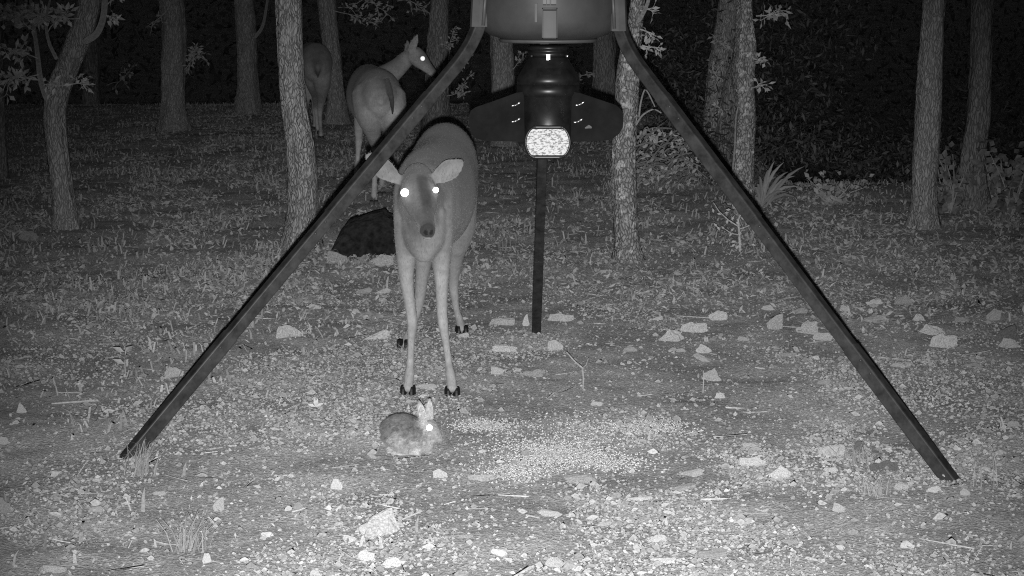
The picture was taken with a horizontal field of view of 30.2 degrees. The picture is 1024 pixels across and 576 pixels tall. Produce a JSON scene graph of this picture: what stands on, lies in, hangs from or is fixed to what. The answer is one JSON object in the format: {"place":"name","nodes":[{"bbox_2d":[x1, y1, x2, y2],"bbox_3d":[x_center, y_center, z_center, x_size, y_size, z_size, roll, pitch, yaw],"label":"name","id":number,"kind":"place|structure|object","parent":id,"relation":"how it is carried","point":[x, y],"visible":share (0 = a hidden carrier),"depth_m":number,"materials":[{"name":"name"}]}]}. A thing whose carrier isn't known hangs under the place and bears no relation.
{"place":"outdoors","nodes":[
{"label":"outdoors","id":0,"kind":"place"},
{"bbox_2d":[0,0,1023,575],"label":"ground","id":1,"kind":"structure","parent":0,"point":[770,380],"depth_m":7.81,"materials":[{"name":"soil"}]},
{"bbox_2d":[0,0,9,178],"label":"tree","id":2,"kind":"object","parent":1,"relation":"on","point":[4,168],"visible":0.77,"depth_m":14.56,"materials":[{"name":"grey plant"}]},
{"bbox_2d":[0,497,9,512],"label":"stone","id":3,"kind":"object","parent":1,"relation":"on","point":[4,506],"visible":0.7,"depth_m":5.45,"materials":[{"name":"stone"}]},
{"bbox_2d":[16,403,26,412],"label":"stone","id":4,"kind":"object","parent":1,"relation":"on","point":[21,408],"visible":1,"depth_m":6.65,"materials":[{"name":"stone"}]},
{"bbox_2d":[18,230,38,240],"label":"stone","id":5,"kind":"object","parent":1,"relation":"on","point":[25,235],"visible":0.72,"depth_m":11.14,"materials":[{"name":"stone"}]},
{"bbox_2d":[43,565,66,572],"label":"stone","id":6,"kind":"object","parent":1,"relation":"on","point":[53,569],"visible":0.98,"depth_m":4.88,"materials":[{"name":"stone"}]},
{"bbox_2d":[0,0,124,229],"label":"tree","id":7,"kind":"object","parent":1,"relation":"on","point":[83,33],"visible":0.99,"depth_m":11.45,"materials":[{"name":"grey plant"}]},
{"bbox_2d":[81,1,136,105],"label":"tree","id":8,"kind":"object","parent":1,"relation":"on","point":[92,63],"visible":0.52,"depth_m":23.79,"materials":[{"name":"grey plant"}]},
{"bbox_2d":[113,346,132,376],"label":"weed","id":9,"kind":"object","parent":1,"relation":"on","point":[123,355],"visible":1,"depth_m":7.26,"materials":[{"name":"grey plant"}]},
{"bbox_2d":[124,437,165,477],"bbox_3d":[-1.133,0.522,5.850,0.214,0.112,0.143,5,11,30],"label":"grass tuft","id":10,"kind":"object","parent":1,"relation":"on","point":[141,465],"visible":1,"depth_m":5.85,"materials":[{"name":"grey plant"}]},
{"bbox_2d":[164,367,183,378],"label":"stone","id":11,"kind":"object","parent":1,"relation":"on","point":[171,372],"visible":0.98,"depth_m":7.23,"materials":[{"name":"stone"}]},
{"bbox_2d":[141,0,210,131],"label":"tree","id":12,"kind":"object","parent":1,"relation":"on","point":[173,113],"visible":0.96,"depth_m":19.20,"materials":[{"name":"grey plant"}]},
{"bbox_2d":[137,511,223,554],"bbox_3d":[-0.887,0.648,5.051,0.282,0.102,0.182,0,9,0],"label":"grass tuft","id":13,"kind":"object","parent":1,"relation":"on","point":[190,544],"visible":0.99,"depth_m":5.05,"materials":[{"name":"grey plant"}]},
{"bbox_2d":[202,553,210,563],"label":"stone","id":14,"kind":"object","parent":1,"relation":"on","point":[206,558],"visible":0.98,"depth_m":4.95,"materials":[{"name":"stone"}]},
{"bbox_2d":[213,497,223,510],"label":"stone","id":15,"kind":"object","parent":1,"relation":"on","point":[219,503],"visible":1,"depth_m":5.45,"materials":[{"name":"stone"}]},
{"bbox_2d":[233,0,268,113],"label":"tree","id":16,"kind":"object","parent":1,"relation":"on","point":[247,98],"visible":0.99,"depth_m":21.77,"materials":[{"name":"grey plant"}]},
{"bbox_2d":[276,325,300,337],"bbox_3d":[-0.951,0.201,8.051,0.106,0.095,0.047,-7,11,-36],"label":"stone","id":17,"kind":"object","parent":1,"relation":"on","point":[284,331],"visible":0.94,"depth_m":8.03,"materials":[{"name":"stone"}]},
{"bbox_2d":[275,0,323,247],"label":"tree","id":18,"kind":"object","parent":1,"relation":"on","point":[301,218],"visible":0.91,"depth_m":10.74,"materials":[{"name":"grey plant"}]},
{"bbox_2d":[292,288,312,305],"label":"grass tuft","id":19,"kind":"object","parent":1,"relation":"on","point":[299,299],"visible":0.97,"depth_m":8.84,"materials":[{"name":"grey plant"}]},
{"bbox_2d":[303,42,332,138],"bbox_3d":[-2.025,-2.040,19.171,0.339,0.918,2.244,-1,9,-9],"label":"deer","id":20,"kind":"object","parent":1,"relation":"on","point":[318,61],"visible":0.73,"depth_m":18.21},
{"bbox_2d":[326,251,346,263],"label":"stone","id":21,"kind":"object","parent":1,"relation":"on","point":[332,255],"visible":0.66,"depth_m":10.17,"materials":[{"name":"stone"}]},
{"bbox_2d":[331,479,342,489],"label":"stone","id":22,"kind":"object","parent":1,"relation":"on","point":[336,484],"visible":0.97,"depth_m":5.71,"materials":[{"name":"stone"}]},
{"bbox_2d":[343,535,355,542],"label":"stone","id":23,"kind":"object","parent":1,"relation":"on","point":[351,538],"visible":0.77,"depth_m":5.15,"materials":[{"name":"stone"}]},
{"bbox_2d":[331,209,395,257],"bbox_3d":[-0.799,-0.319,10.735,0.481,0.244,0.637,0,9,0],"label":"dark mound","id":24,"kind":"object","parent":1,"relation":"on","point":[372,233],"visible":0.78,"depth_m":10.49,"materials":[{"name":"black soil"}]},
{"bbox_2d":[358,549,375,560],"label":"stone","id":25,"kind":"object","parent":1,"relation":"on","point":[364,554],"visible":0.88,"depth_m":4.99,"materials":[{"name":"stone"}]},
{"bbox_2d":[317,0,429,124],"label":"tree","id":26,"kind":"object","parent":1,"relation":"on","point":[337,112],"visible":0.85,"depth_m":20.18,"materials":[{"name":"grey plant"}]},
{"bbox_2d":[365,329,389,339],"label":"stone","id":27,"kind":"object","parent":1,"relation":"on","point":[382,334],"visible":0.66,"depth_m":8.05,"materials":[{"name":"stone"}]},
{"bbox_2d":[357,507,399,537],"bbox_3d":[-0.358,0.662,5.237,0.140,0.105,0.098,0,17,-9],"label":"stone","id":28,"kind":"object","parent":1,"relation":"on","point":[384,521],"visible":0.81,"depth_m":5.21,"materials":[{"name":"stone"}]},
{"bbox_2d":[370,254,393,265],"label":"stone","id":29,"kind":"object","parent":1,"relation":"on","point":[381,259],"visible":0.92,"depth_m":10.11,"materials":[{"name":"stone"}]},
{"bbox_2d":[346,35,438,204],"bbox_3d":[-0.878,-1.235,13.575,0.662,1.124,1.725,0,9,0],"label":"deer","id":30,"kind":"object","parent":1,"relation":"on","point":[376,98],"visible":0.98,"depth_m":12.91},
{"bbox_2d":[382,557,405,567],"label":"stone","id":31,"kind":"object","parent":1,"relation":"on","point":[389,562],"visible":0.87,"depth_m":4.93,"materials":[{"name":"stone"}]},
{"bbox_2d":[379,398,444,455],"bbox_3d":[-0.324,0.463,6.125,0.216,0.220,0.139,0,9,0],"label":"rabbit","id":32,"kind":"object","parent":1,"relation":"on","point":[404,434],"visible":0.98,"depth_m":6.10},
{"bbox_2d":[366,122,478,396],"bbox_3d":[-0.318,-0.126,7.356,0.356,0.941,1.824,0,9,2],"label":"deer","id":33,"kind":"object","parent":1,"relation":"on","point":[434,179],"visible":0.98,"depth_m":6.96},
{"bbox_2d":[416,384,435,389],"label":"stone","id":34,"kind":"object","parent":1,"relation":"on","point":[426,386],"visible":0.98,"depth_m":7.09,"materials":[{"name":"stone"}]},
{"bbox_2d":[433,469,447,477],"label":"stone","id":35,"kind":"object","parent":1,"relation":"on","point":[439,473],"visible":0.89,"depth_m":5.83,"materials":[{"name":"stone"}]},
{"bbox_2d":[420,0,473,134],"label":"tree","id":36,"kind":"object","parent":1,"relation":"on","point":[437,51],"visible":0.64,"depth_m":18.58,"materials":[{"name":"grey plant"}]},
{"bbox_2d":[468,474,494,481],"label":"stone","id":37,"kind":"object","parent":1,"relation":"on","point":[482,478],"visible":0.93,"depth_m":5.78,"materials":[{"name":"stone"}]},
{"bbox_2d":[491,366,503,374],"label":"stone","id":38,"kind":"object","parent":1,"relation":"on","point":[496,370],"visible":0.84,"depth_m":7.37,"materials":[{"name":"stone"}]},
{"bbox_2d":[491,549,506,556],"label":"stone","id":39,"kind":"object","parent":1,"relation":"on","point":[500,552],"visible":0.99,"depth_m":5.04,"materials":[{"name":"stone"}]},
{"bbox_2d":[489,318,514,324],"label":"stone","id":40,"kind":"object","parent":1,"relation":"on","point":[504,321],"visible":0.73,"depth_m":8.36,"materials":[{"name":"stone"}]},
{"bbox_2d":[492,344,516,351],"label":"stone","id":41,"kind":"object","parent":1,"relation":"on","point":[502,348],"visible":0.81,"depth_m":7.82,"materials":[{"name":"stone"}]},
{"bbox_2d":[496,229,518,251],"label":"grass tuft","id":42,"kind":"object","parent":1,"relation":"on","point":[505,241],"visible":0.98,"depth_m":10.69,"materials":[{"name":"grey plant"}]},
{"bbox_2d":[489,35,528,146],"bbox_3d":[0.028,-3.688,17.432,2.737,4.851,2.332,2,9,14],"label":"tree","id":43,"kind":"object","parent":1,"relation":"on","point":[502,75],"visible":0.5,"depth_m":17.42,"materials":[{"name":"grey plant"}]},
{"bbox_2d":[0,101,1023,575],"bbox_3d":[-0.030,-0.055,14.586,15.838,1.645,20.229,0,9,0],"label":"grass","id":44,"kind":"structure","parent":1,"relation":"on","point":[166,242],"depth_m":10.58,"materials":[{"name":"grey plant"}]},
{"bbox_2d":[0,126,1023,575],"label":"fallen twigs","id":45,"kind":"object","parent":1,"relation":"on","point":[466,396],"visible":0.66,"depth_m":6.42,"materials":[{"name":"grey wood"}]},
{"bbox_2d":[3,0,1023,185],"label":"woods","id":46,"kind":"object","parent":1,"relation":"on","point":[362,61],"visible":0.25,"depth_m":42.76,"materials":[{"name":"black plant"}]},
{"bbox_2d":[522,369,545,376],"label":"stone","id":47,"kind":"object","parent":1,"relation":"on","point":[537,373],"visible":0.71,"depth_m":7.33,"materials":[{"name":"stone"}]},
{"bbox_2d":[119,0,959,481],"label":"deer feeder","id":48,"kind":"object","parent":1,"relation":"on","point":[547,110],"visible":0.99,"depth_m":6.35,"materials":[{"name":"plastic"}]},
{"bbox_2d":[384,399,712,489],"bbox_3d":[0.168,0.507,6.277,1.088,0.025,1.107,-2,9,-13],"label":"corn","id":49,"kind":"object","parent":1,"relation":"on","point":[557,451],"visible":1,"depth_m":6.17,"materials":[{"name":"white food"}]},
{"bbox_2d":[537,508,561,516],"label":"stone","id":50,"kind":"object","parent":1,"relation":"on","point":[547,512],"visible":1,"depth_m":5.39,"materials":[{"name":"stone"}]},
{"bbox_2d":[545,557,563,566],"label":"stone","id":51,"kind":"object","parent":1,"relation":"on","point":[553,561],"visible":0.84,"depth_m":4.91,"materials":[{"name":"stone"}]},
{"bbox_2d":[547,340,562,350],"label":"stone","id":52,"kind":"object","parent":1,"relation":"on","point":[554,345],"visible":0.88,"depth_m":7.83,"materials":[{"name":"stone"}]},
{"bbox_2d":[547,313,573,321],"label":"stone","id":53,"kind":"object","parent":1,"relation":"on","point":[559,317],"visible":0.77,"depth_m":8.43,"materials":[{"name":"stone"}]},
{"bbox_2d":[566,352,588,388],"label":"forked twig","id":54,"kind":"object","parent":1,"relation":"on","point":[579,365],"visible":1,"depth_m":7.08,"materials":[{"name":"grey wood"}]},
{"bbox_2d":[565,473,595,482],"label":"stone","id":55,"kind":"object","parent":1,"relation":"on","point":[580,478],"visible":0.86,"depth_m":5.76,"materials":[{"name":"stone"}]},
{"bbox_2d":[575,31,615,103],"bbox_3d":[1.089,-4.038,19.002,2.384,5.026,2.501,-8,12,-40],"label":"tree","id":56,"kind":"object","parent":1,"relation":"on","point":[603,71],"visible":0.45,"depth_m":19.20,"materials":[{"name":"grey plant"}]},
{"bbox_2d":[611,0,665,262],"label":"tree","id":57,"kind":"object","parent":1,"relation":"on","point":[627,248],"visible":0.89,"depth_m":10.16,"materials":[{"name":"grey plant"}]},
{"bbox_2d":[628,496,652,499],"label":"stone","id":58,"kind":"object","parent":1,"relation":"on","point":[642,498],"visible":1,"depth_m":5.54,"materials":[{"name":"stone"}]},
{"bbox_2d":[648,534,666,541],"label":"stone","id":59,"kind":"object","parent":1,"relation":"on","point":[656,538],"visible":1,"depth_m":5.14,"materials":[{"name":"stone"}]},
{"bbox_2d":[650,557,676,563],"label":"stone","id":60,"kind":"object","parent":1,"relation":"on","point":[665,560],"visible":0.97,"depth_m":4.98,"materials":[{"name":"stone"}]},
{"bbox_2d":[658,329,683,341],"bbox_3d":[0.672,0.207,8.032,0.130,0.076,0.090,-4,10,-24],"label":"stone","id":61,"kind":"object","parent":1,"relation":"on","point":[673,335],"visible":0.74,"depth_m":8.01,"materials":[{"name":"stone"}]},
{"bbox_2d":[636,122,706,193],"bbox_3d":[1.126,-0.959,13.813,0.583,0.520,1.315,1,9,5],"label":"bush","id":62,"kind":"object","parent":1,"relation":"on","point":[653,139],"visible":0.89,"depth_m":13.60,"materials":[{"name":"grey plant"}]},
{"bbox_2d":[670,483,695,490],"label":"stone","id":63,"kind":"object","parent":1,"relation":"on","point":[683,487],"visible":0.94,"depth_m":5.67,"materials":[{"name":"stone"}]},
{"bbox_2d":[680,468,704,476],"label":"stone","id":64,"kind":"object","parent":1,"relation":"on","point":[696,472],"visible":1,"depth_m":5.83,"materials":[{"name":"stone"}]},
{"bbox_2d":[680,322,707,332],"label":"stone","id":65,"kind":"object","parent":1,"relation":"on","point":[695,327],"visible":0.69,"depth_m":8.21,"materials":[{"name":"stone"}]},
{"bbox_2d":[693,353,710,361],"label":"stone","id":66,"kind":"object","parent":1,"relation":"on","point":[699,357],"visible":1,"depth_m":7.60,"materials":[{"name":"stone"}]},
{"bbox_2d":[696,344,711,352],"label":"stone","id":67,"kind":"object","parent":1,"relation":"on","point":[702,347],"visible":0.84,"depth_m":7.76,"materials":[{"name":"stone"}]},
{"bbox_2d":[704,369,720,380],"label":"stone","id":68,"kind":"object","parent":1,"relation":"on","point":[711,375],"visible":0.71,"depth_m":7.24,"materials":[{"name":"stone"}]},
{"bbox_2d":[697,548,732,560],"bbox_3d":[0.543,0.707,5.031,0.123,0.026,0.093,-2,6,-39],"label":"stone","id":69,"kind":"object","parent":1,"relation":"on","point":[715,553],"visible":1,"depth_m":5.01,"materials":[{"name":"stone"}]},
{"bbox_2d":[696,0,735,165],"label":"tree","id":70,"kind":"object","parent":1,"relation":"on","point":[727,24],"visible":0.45,"depth_m":15.42,"materials":[{"name":"grey plant"}]},
{"bbox_2d":[709,310,727,319],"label":"stone","id":71,"kind":"object","parent":1,"relation":"on","point":[719,315],"visible":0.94,"depth_m":8.49,"materials":[{"name":"stone"}]},
{"bbox_2d":[707,0,753,172],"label":"tree","id":72,"kind":"object","parent":1,"relation":"on","point":[726,98],"visible":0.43,"depth_m":14.90,"materials":[{"name":"grey plant"}]},
{"bbox_2d":[711,203,754,250],"bbox_3d":[1.252,-0.347,10.687,0.299,0.273,0.166,6,11,32],"label":"sapling","id":73,"kind":"object","parent":1,"relation":"on","point":[738,234],"visible":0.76,"depth_m":10.68,"materials":[{"name":"grey plant"}]},
{"bbox_2d":[733,517,752,523],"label":"stone","id":74,"kind":"object","parent":1,"relation":"on","point":[748,520],"visible":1,"depth_m":5.31,"materials":[{"name":"stone"}]},
{"bbox_2d":[722,181,769,243],"bbox_3d":[1.376,-0.386,11.079,0.263,0.462,0.567,0,9,0],"label":"bush","id":75,"kind":"object","parent":1,"relation":"on","point":[751,233],"visible":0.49,"depth_m":11.14,"materials":[{"name":"grey plant"}]},
{"bbox_2d":[743,442,760,447],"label":"stone","id":76,"kind":"object","parent":1,"relation":"on","point":[750,444],"visible":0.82,"depth_m":6.20,"materials":[{"name":"stone"}]},
{"bbox_2d":[739,457,765,465],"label":"stone","id":77,"kind":"object","parent":1,"relation":"on","point":[753,461],"visible":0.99,"depth_m":5.94,"materials":[{"name":"stone"}]},
{"bbox_2d":[728,0,792,224],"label":"tree","id":78,"kind":"object","parent":1,"relation":"on","point":[745,57],"visible":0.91,"depth_m":11.70,"materials":[{"name":"grey plant"}]},
{"bbox_2d":[766,313,782,329],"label":"stone","id":79,"kind":"object","parent":1,"relation":"on","point":[775,322],"visible":0.81,"depth_m":8.23,"materials":[{"name":"stone"}]},
{"bbox_2d":[755,162,802,206],"bbox_3d":[1.757,-0.697,12.623,0.388,0.312,0.196,0,9,0],"label":"yucca","id":80,"kind":"object","parent":1,"relation":"on","point":[762,197],"visible":0.91,"depth_m":12.64,"materials":[{"name":"grey plant"}]},
{"bbox_2d":[769,465,790,478],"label":"stone","id":81,"kind":"object","parent":1,"relation":"on","point":[780,471],"visible":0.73,"depth_m":5.79,"materials":[{"name":"stone"}]},
{"bbox_2d":[781,539,798,544],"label":"stone","id":82,"kind":"object","parent":1,"relation":"on","point":[791,541],"visible":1,"depth_m":5.13,"materials":[{"name":"stone"}]},
{"bbox_2d":[796,320,818,333],"bbox_3d":[1.271,0.189,8.164,0.094,0.102,0.061,0,9,2],"label":"stone","id":83,"kind":"object","parent":1,"relation":"on","point":[809,327],"visible":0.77,"depth_m":8.14,"materials":[{"name":"stone"}]},
{"bbox_2d":[813,332,832,340],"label":"stone","id":84,"kind":"object","parent":1,"relation":"on","point":[822,336],"visible":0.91,"depth_m":8.01,"materials":[{"name":"stone"}]},
{"bbox_2d":[638,0,1023,188],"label":"undergrowth","id":85,"kind":"object","parent":1,"relation":"on","point":[866,163],"visible":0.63,"depth_m":15.91,"materials":[{"name":"black plant"}]},
{"bbox_2d":[817,444,844,456],"bbox_3d":[1.022,0.530,6.094,0.109,0.058,0.074,-9,7,-18],"label":"stone","id":86,"kind":"object","parent":1,"relation":"on","point":[824,451],"visible":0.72,"depth_m":6.07,"materials":[{"name":"stone"}]},
{"bbox_2d":[796,170,873,207],"bbox_3d":[2.152,-0.648,12.886,0.429,0.301,0.554,-5,11,-29],"label":"bush","id":87,"kind":"object","parent":1,"relation":"on","point":[822,195],"visible":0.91,"depth_m":12.87,"materials":[{"name":"grey plant"}]},
{"bbox_2d":[832,502,845,511],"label":"stone","id":88,"kind":"object","parent":1,"relation":"on","point":[837,507],"visible":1,"depth_m":5.41,"materials":[{"name":"stone"}]},
{"bbox_2d":[823,443,884,466],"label":"grass tuft","id":89,"kind":"object","parent":1,"relation":"on","point":[854,458],"visible":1,"depth_m":5.95,"materials":[{"name":"grey plant"}]},
{"bbox_2d":[848,472,893,496],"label":"grass tuft","id":90,"kind":"object","parent":1,"relation":"on","point":[873,490],"visible":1,"depth_m":5.59,"materials":[{"name":"grey plant"}]},
{"bbox_2d":[863,315,887,322],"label":"stone","id":91,"kind":"object","parent":1,"relation":"on","point":[873,318],"visible":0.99,"depth_m":8.43,"materials":[{"name":"stone"}]},
{"bbox_2d":[869,461,899,470],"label":"stone","id":92,"kind":"object","parent":1,"relation":"on","point":[892,466],"visible":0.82,"depth_m":5.90,"materials":[{"name":"grey stone"}]},
{"bbox_2d":[894,482,908,490],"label":"stone","id":93,"kind":"object","parent":1,"relation":"on","point":[899,486],"visible":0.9,"depth_m":5.67,"materials":[{"name":"stone"}]},
{"bbox_2d":[890,362,912,367],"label":"stone","id":94,"kind":"object","parent":1,"relation":"on","point":[900,364],"visible":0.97,"depth_m":7.47,"materials":[{"name":"stone"}]},
{"bbox_2d":[894,294,911,304],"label":"stone","id":95,"kind":"object","parent":1,"relation":"on","point":[905,299],"visible":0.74,"depth_m":8.91,"materials":[{"name":"stone"}]},
{"bbox_2d":[905,0,945,229],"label":"tree","id":96,"kind":"object","parent":1,"relation":"on","point":[923,212],"visible":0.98,"depth_m":11.53,"materials":[{"name":"grey plant"}]},
{"bbox_2d":[919,324,944,335],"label":"stone","id":97,"kind":"object","parent":1,"relation":"on","point":[927,329],"visible":0.6,"depth_m":8.16,"materials":[{"name":"stone"}]},
{"bbox_2d":[899,141,982,213],"bbox_3d":[2.816,-0.717,12.424,0.407,0.512,0.615,-4,10,-25],"label":"bush","id":98,"kind":"object","parent":1,"relation":"on","point":[952,188],"visible":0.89,"depth_m":12.31,"materials":[{"name":"grey plant"}]},
{"bbox_2d":[929,333,957,347],"bbox_3d":[1.788,0.232,7.877,0.128,0.095,0.087,-1,3,2],"label":"stone","id":99,"kind":"object","parent":1,"relation":"on","point":[941,340],"visible":0.81,"depth_m":7.85,"materials":[{"name":"stone"}]},
{"bbox_2d":[959,0,994,209],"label":"tree","id":100,"kind":"object","parent":1,"relation":"on","point":[978,110],"visible":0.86,"depth_m":12.50,"materials":[{"name":"grey plant"}]},
{"bbox_2d":[966,441,997,488],"bbox_3d":[1.383,0.527,5.623,0.111,0.137,0.093,3,10,17],"label":"grass tuft","id":101,"kind":"object","parent":1,"relation":"on","point":[981,473],"visible":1,"depth_m":5.64,"materials":[{"name":"grey plant"}]},
{"bbox_2d":[986,308,1001,320],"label":"stone","id":102,"kind":"object","parent":1,"relation":"on","point":[994,314],"visible":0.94,"depth_m":8.51,"materials":[{"name":"stone"}]},
{"bbox_2d":[970,137,1023,218],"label":"bush","id":103,"kind":"object","parent":1,"relation":"on","point":[1013,203],"visible":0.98,"depth_m":12.02,"materials":[{"name":"grey plant"}]},
{"bbox_2d":[986,148,1008,197],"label":"bush","id":104,"kind":"object","parent":1,"relation":"on","point":[998,189],"visible":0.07,"depth_m":13.05,"materials":[{"name":"grey plant"}]},
{"bbox_2d":[995,325,1019,341],"bbox_3d":[2.082,0.206,7.976,0.111,0.103,0.097,-5,10,4],"label":"stone","id":105,"kind":"object","parent":1,"relation":"on","point":[1010,332],"visible":0.65,"depth_m":7.95,"materials":[{"name":"grey stone"}]},
{"bbox_2d":[998,338,1018,347],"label":"stone","id":106,"kind":"object","parent":1,"relation":"on","point":[1008,343],"visible":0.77,"depth_m":7.82,"materials":[{"name":"stone"}]},
{"bbox_2d":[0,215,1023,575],"bbox_3d":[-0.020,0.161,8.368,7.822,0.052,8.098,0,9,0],"label":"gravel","id":107,"kind":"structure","parent":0,"point":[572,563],"depth_m":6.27,"materials":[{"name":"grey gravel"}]},
{"bbox_2d":[854,441,863,451],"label":"stone","id":108,"kind":"object","parent":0,"point":[858,444],"visible":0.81,"depth_m":6.11,"materials":[{"name":"grey stone"}]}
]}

